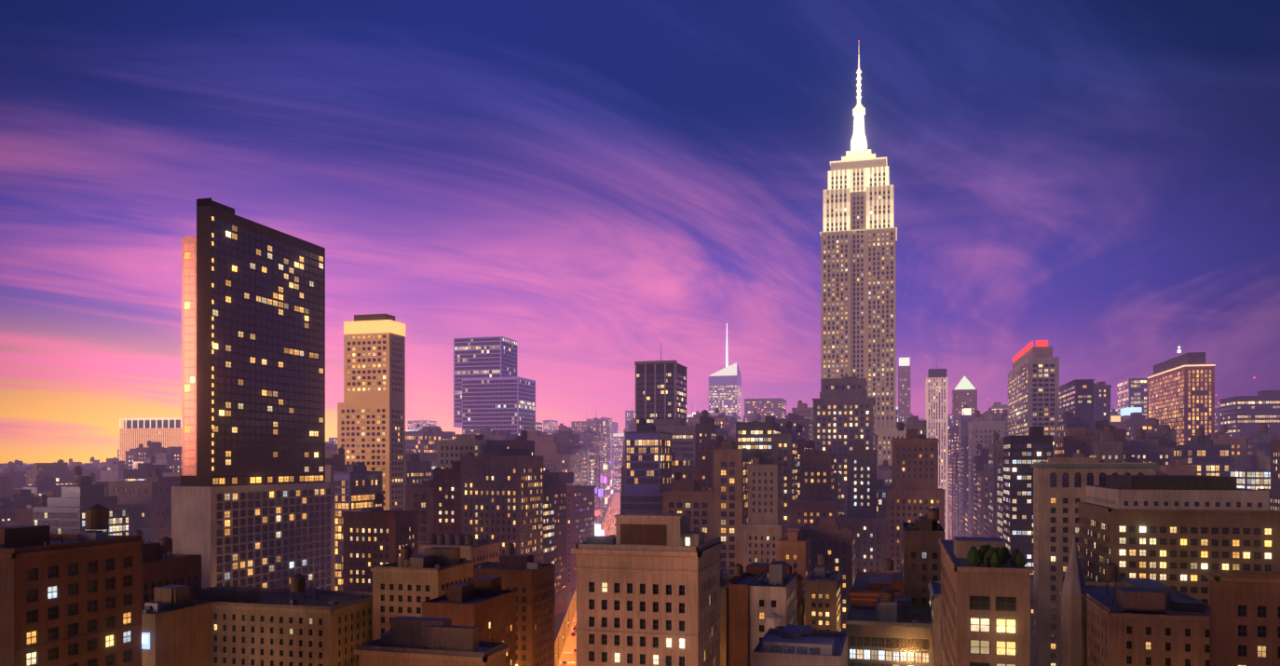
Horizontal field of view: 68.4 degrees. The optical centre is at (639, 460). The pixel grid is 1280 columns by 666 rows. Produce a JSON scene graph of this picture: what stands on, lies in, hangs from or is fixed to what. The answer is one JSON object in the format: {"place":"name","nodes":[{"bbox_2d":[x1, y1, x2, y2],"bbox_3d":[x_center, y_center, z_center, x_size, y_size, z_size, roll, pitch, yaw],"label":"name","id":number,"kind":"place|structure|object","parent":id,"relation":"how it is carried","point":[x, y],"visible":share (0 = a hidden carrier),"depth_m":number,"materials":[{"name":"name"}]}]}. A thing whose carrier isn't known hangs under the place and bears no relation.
{"place":"outdoors","nodes":[
{"label":"outdoors","id":0,"kind":"place"},
{"bbox_2d":[133,529,143,540],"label":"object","id":1,"kind":"object","parent":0,"point":[137,532],"visible":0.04,"depth_m":377.22,"materials":[{"name":"brown wood"}]},
{"bbox_2d":[141,585,210,665],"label":"screen building","id":2,"kind":"structure","parent":0,"point":[176,627],"depth_m":272.76,"materials":[{"name":"brown brick"}]},
{"bbox_2d":[190,572,372,665],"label":"building","id":3,"kind":"structure","parent":0,"point":[297,623],"depth_m":307.94,"materials":[{"name":"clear brick"}]},
{"bbox_2d":[26,462,1033,665],"bbox_3d":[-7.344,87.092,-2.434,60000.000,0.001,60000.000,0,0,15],"label":"ground","id":4,"kind":"structure","parent":0,"point":[559,619],"depth_m":528.14,"materials":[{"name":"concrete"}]},
{"bbox_2d":[0,503,143,665],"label":"building","id":5,"kind":"structure","parent":4,"relation":"on","point":[69,600],"depth_m":184.72,"materials":[{"name":"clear brick"}]},
{"bbox_2d":[108,467,180,553],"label":"building","id":6,"kind":"structure","parent":4,"relation":"on","point":[148,499],"depth_m":481.12,"materials":[{"name":"grey concrete"}]},
{"bbox_2d":[119,417,181,463],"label":"building","id":7,"kind":"structure","parent":4,"relation":"on","point":[133,434],"depth_m":921.19,"materials":[{"name":"beige stone"}]},
{"bbox_2d":[141,536,201,606],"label":"building","id":8,"kind":"structure","parent":4,"relation":"on","point":[161,565],"depth_m":317.32,"materials":[{"name":"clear brick"}]},
{"bbox_2d":[171,197,335,590],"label":"tower slab","id":9,"kind":"structure","parent":4,"relation":"on","point":[253,499],"depth_m":390.01,"materials":[{"name":"black glass"}]},
{"bbox_2d":[337,313,405,510],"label":"residential tower","id":10,"kind":"structure","parent":4,"relation":"on","point":[371,421],"depth_m":494.39,"materials":[{"name":"beige stone"}]},
{"bbox_2d":[341,491,418,592],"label":"building","id":11,"kind":"structure","parent":4,"relation":"on","point":[374,537],"depth_m":404.00,"materials":[{"name":"clear brick"}]},
{"bbox_2d":[370,544,475,640],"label":"building","id":12,"kind":"structure","parent":4,"relation":"on","point":[407,583],"depth_m":303.71,"materials":[{"name":"clear brick"}]},
{"bbox_2d":[354,615,509,665],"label":"building","id":13,"kind":"structure","parent":4,"relation":"on","point":[413,641],"depth_m":204.29,"materials":[{"name":"clear brick"}]},
{"bbox_2d":[418,533,501,564],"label":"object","id":14,"kind":"object","parent":4,"relation":"on","point":[477,551],"visible":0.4,"depth_m":390.50,"materials":[{"name":"concrete"}]},
{"bbox_2d":[453,336,517,427],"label":"skyscraper","id":15,"kind":"structure","parent":4,"relation":"on","point":[486,357],"depth_m":909.14,"materials":[{"name":"purple glass"}]},
{"bbox_2d":[462,376,535,435],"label":"office building","id":16,"kind":"structure","parent":4,"relation":"on","point":[495,403],"depth_m":888.49,"materials":[{"name":"purple glass"}]},
{"bbox_2d":[473,542,555,665],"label":"building","id":17,"kind":"structure","parent":4,"relation":"on","point":[528,579],"depth_m":354.26,"materials":[{"name":"brown brick"}]},
{"bbox_2d":[82,401,952,503],"bbox_3d":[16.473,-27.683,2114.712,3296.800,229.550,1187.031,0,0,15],"label":"city blocks","id":18,"kind":"structure","parent":4,"relation":"on","point":[629,415],"depth_m":2150.21,"materials":[{"name":"grey glass"}]},
{"bbox_2d":[594,461,613,535],"bbox_3d":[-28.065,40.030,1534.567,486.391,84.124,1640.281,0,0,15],"label":"billboards","id":19,"kind":"object","parent":18,"relation":"on","point":[598,531],"visible":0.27,"depth_m":1192.84,"materials":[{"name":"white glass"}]},
{"bbox_2d":[543,472,596,591],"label":"building","id":20,"kind":"structure","parent":4,"relation":"on","point":[580,520],"depth_m":634.69,"materials":[{"name":"concrete"}]},
{"bbox_2d":[1,440,1197,665],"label":"city blocks","id":21,"kind":"structure","parent":4,"relation":"on","point":[492,493],"depth_m":439.07,"materials":[{"name":"brown brick"}]},
{"bbox_2d":[15,388,1219,540],"bbox_3d":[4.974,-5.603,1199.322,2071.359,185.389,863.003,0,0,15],"label":"city blocks","id":22,"kind":"structure","parent":4,"relation":"on","point":[589,437],"depth_m":1086.30,"materials":[{"name":"grey glass"}]},
{"bbox_2d":[328,397,952,520],"bbox_3d":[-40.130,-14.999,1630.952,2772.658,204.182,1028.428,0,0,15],"label":"city blocks","id":23,"kind":"structure","parent":4,"relation":"on","point":[599,427],"depth_m":1458.71,"materials":[{"name":"grey glass"}]},
{"bbox_2d":[68,405,1220,496],"bbox_3d":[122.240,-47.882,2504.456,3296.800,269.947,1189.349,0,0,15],"label":"city blocks","id":24,"kind":"structure","parent":4,"relation":"on","point":[618,439],"depth_m":2605.29,"materials":[{"name":"grey glass"}]},
{"bbox_2d":[571,512,723,665],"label":"building","id":25,"kind":"structure","parent":4,"relation":"on","point":[647,589],"depth_m":201.68,"materials":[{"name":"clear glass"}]},
{"bbox_2d":[634,340,687,431],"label":"skyscraper","id":26,"kind":"structure","parent":4,"relation":"on","point":[660,388],"depth_m":621.28,"materials":[{"name":"black glass"}]},
{"bbox_2d":[708,323,741,422],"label":"skyscraper","id":27,"kind":"structure","parent":4,"relation":"on","point":[725,389],"depth_m":1500.69,"materials":[{"name":"purple glass"}]},
{"bbox_2d":[729,571,762,665],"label":"building","id":28,"kind":"structure","parent":4,"relation":"on","point":[739,620],"depth_m":269.65,"materials":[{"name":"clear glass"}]},
{"bbox_2d":[748,560,796,665],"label":"white annex","id":29,"kind":"object","parent":4,"relation":"on","point":[772,597],"visible":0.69,"depth_m":268.94,"materials":[{"name":"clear glass"}]},
{"bbox_2d":[776,526,812,584],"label":"building","id":30,"kind":"structure","parent":4,"relation":"on","point":[793,549],"depth_m":398.13,"materials":[{"name":"brown concrete"}]},
{"bbox_2d":[802,516,855,631],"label":"building","id":31,"kind":"structure","parent":4,"relation":"on","point":[832,537],"depth_m":417.82,"materials":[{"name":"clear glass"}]},
{"bbox_2d":[812,40,905,468],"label":"skyscraper","id":32,"kind":"structure","parent":4,"relation":"on","point":[858,236],"depth_m":726.61,"materials":[{"name":"beige stone"}]},
{"bbox_2d":[848,558,902,605],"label":"building","id":33,"kind":"structure","parent":4,"relation":"on","point":[866,588],"depth_m":345.81,"materials":[{"name":"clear glass"}]},
{"bbox_2d":[898,357,910,425],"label":"skyscraper","id":34,"kind":"structure","parent":4,"relation":"on","point":[904,387],"depth_m":1139.61,"materials":[{"name":"grey glass"}]},
{"bbox_2d":[902,507,944,608],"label":"building","id":35,"kind":"structure","parent":4,"relation":"on","point":[921,553],"depth_m":297.69,"materials":[{"name":"concrete"}]},
{"bbox_2d":[925,354,948,539],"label":"skyscraper","id":36,"kind":"structure","parent":4,"relation":"on","point":[936,399],"depth_m":987.85,"materials":[{"name":"beige concrete"}]},
{"bbox_2d":[952,376,977,426],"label":"skyscraper","id":37,"kind":"structure","parent":4,"relation":"on","point":[964,391],"depth_m":1088.44,"materials":[{"name":"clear glass"}]},
{"bbox_2d":[939,536,1033,665],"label":"building","id":38,"kind":"structure","parent":4,"relation":"on","point":[985,601],"depth_m":165.59,"materials":[{"name":"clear glass"}]},
{"bbox_2d":[1007,340,1059,447],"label":"white residential tower","id":39,"kind":"structure","parent":4,"relation":"on","point":[1033,388],"depth_m":592.10,"materials":[{"name":"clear glass"}]},
{"bbox_2d":[1059,531,1088,665],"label":"church spire","id":40,"kind":"structure","parent":4,"relation":"on","point":[1073,593],"depth_m":254.62,"materials":[{"name":"grey stone"}]},
{"bbox_2d":[1059,379,1095,429],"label":"office building","id":41,"kind":"structure","parent":4,"relation":"on","point":[1076,397],"depth_m":670.51,"materials":[{"name":"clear glass"}]},
{"bbox_2d":[1030,457,1160,665],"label":"arched stone building","id":42,"kind":"structure","parent":4,"relation":"on","point":[1059,483],"depth_m":367.79,"materials":[{"name":"beige stone"}]},
{"bbox_2d":[1093,381,1111,429],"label":"building","id":43,"kind":"structure","parent":4,"relation":"on","point":[1101,401],"depth_m":709.17,"materials":[{"name":"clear glass"}]},
{"bbox_2d":[1117,378,1147,418],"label":"office building","id":44,"kind":"structure","parent":4,"relation":"on","point":[1132,392],"depth_m":887.01,"materials":[{"name":"blue glass"}]},
{"bbox_2d":[1084,561,1209,665],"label":"building","id":45,"kind":"structure","parent":4,"relation":"on","point":[1137,621],"depth_m":226.05,"materials":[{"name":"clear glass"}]},
{"bbox_2d":[1147,342,1215,445],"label":"skyscraper","id":46,"kind":"structure","parent":4,"relation":"on","point":[1181,395],"depth_m":692.10,"materials":[{"name":"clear glass"}]},
{"bbox_2d":[1214,408,1220,432],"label":"office tower","id":47,"kind":"structure","parent":4,"relation":"on","point":[1217,419],"depth_m":988.21,"materials":[{"name":"grey glass"}]},
{"bbox_2d":[1204,570,1279,665],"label":"brick corner","id":48,"kind":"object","parent":4,"relation":"on","point":[1244,618],"visible":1,"depth_m":184.02,"materials":[{"name":"brown brick"}]},
{"bbox_2d":[1220,390,1279,436],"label":"office building","id":49,"kind":"structure","parent":4,"relation":"on","point":[1250,414],"depth_m":784.66,"materials":[{"name":"clear glass"}]},
{"bbox_2d":[557,492,620,665],"bbox_3d":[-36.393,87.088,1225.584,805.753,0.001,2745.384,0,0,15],"label":"street","id":50,"kind":"structure","parent":0,"point":[570,645],"depth_m":464.05,"materials":[{"name":"asphalt"}]},
{"bbox_2d":[554,492,620,665],"bbox_3d":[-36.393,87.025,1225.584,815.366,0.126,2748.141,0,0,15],"label":"broadway sidewalk markings","id":51,"kind":"object","parent":50,"relation":"on","point":[560,639],"visible":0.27,"depth_m":497.49,"materials":[{"name":"grey concrete"}]},
{"bbox_2d":[555,507,620,657],"bbox_3d":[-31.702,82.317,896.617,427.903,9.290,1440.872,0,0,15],"label":"broadway street lamps","id":52,"kind":"object","parent":50,"relation":"on","point":[574,599],"visible":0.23,"depth_m":492.31,"materials":[{"name":"orange glass"}]},
{"bbox_2d":[561,508,620,665],"bbox_3d":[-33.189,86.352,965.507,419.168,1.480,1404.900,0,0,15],"label":"cars","id":53,"kind":"object","parent":50,"relation":"on","point":[575,650],"visible":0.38,"depth_m":1160.20,"materials":[{"name":"red metal"}]},
{"bbox_2d":[0,377,1279,616],"bbox_3d":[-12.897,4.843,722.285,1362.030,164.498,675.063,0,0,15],"label":"city blocks","id":54,"kind":"structure","parent":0,"point":[667,465],"depth_m":484.78,"materials":[{"name":"brown concrete"}]},
{"bbox_2d":[0,0,1279,463],"label":"sky","id":55,"kind":"structure","parent":0,"point":[587,185],"materials":[{"name":"purple"}]},
{"bbox_2d":[752,624,847,665],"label":"building","id":56,"kind":"structure","parent":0,"point":[789,645],"depth_m":206.84,"materials":[{"name":"grey concrete"}]},
{"bbox_2d":[812,376,875,514],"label":"tower","id":57,"kind":"structure","parent":0,"point":[843,410],"depth_m":551.13,"materials":[{"name":"brown glass"}]},
{"bbox_2d":[1075,475,1279,604],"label":"office block","id":58,"kind":"structure","parent":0,"point":[1183,534],"depth_m":306.33,"materials":[{"name":"beige concrete"}]}
]}

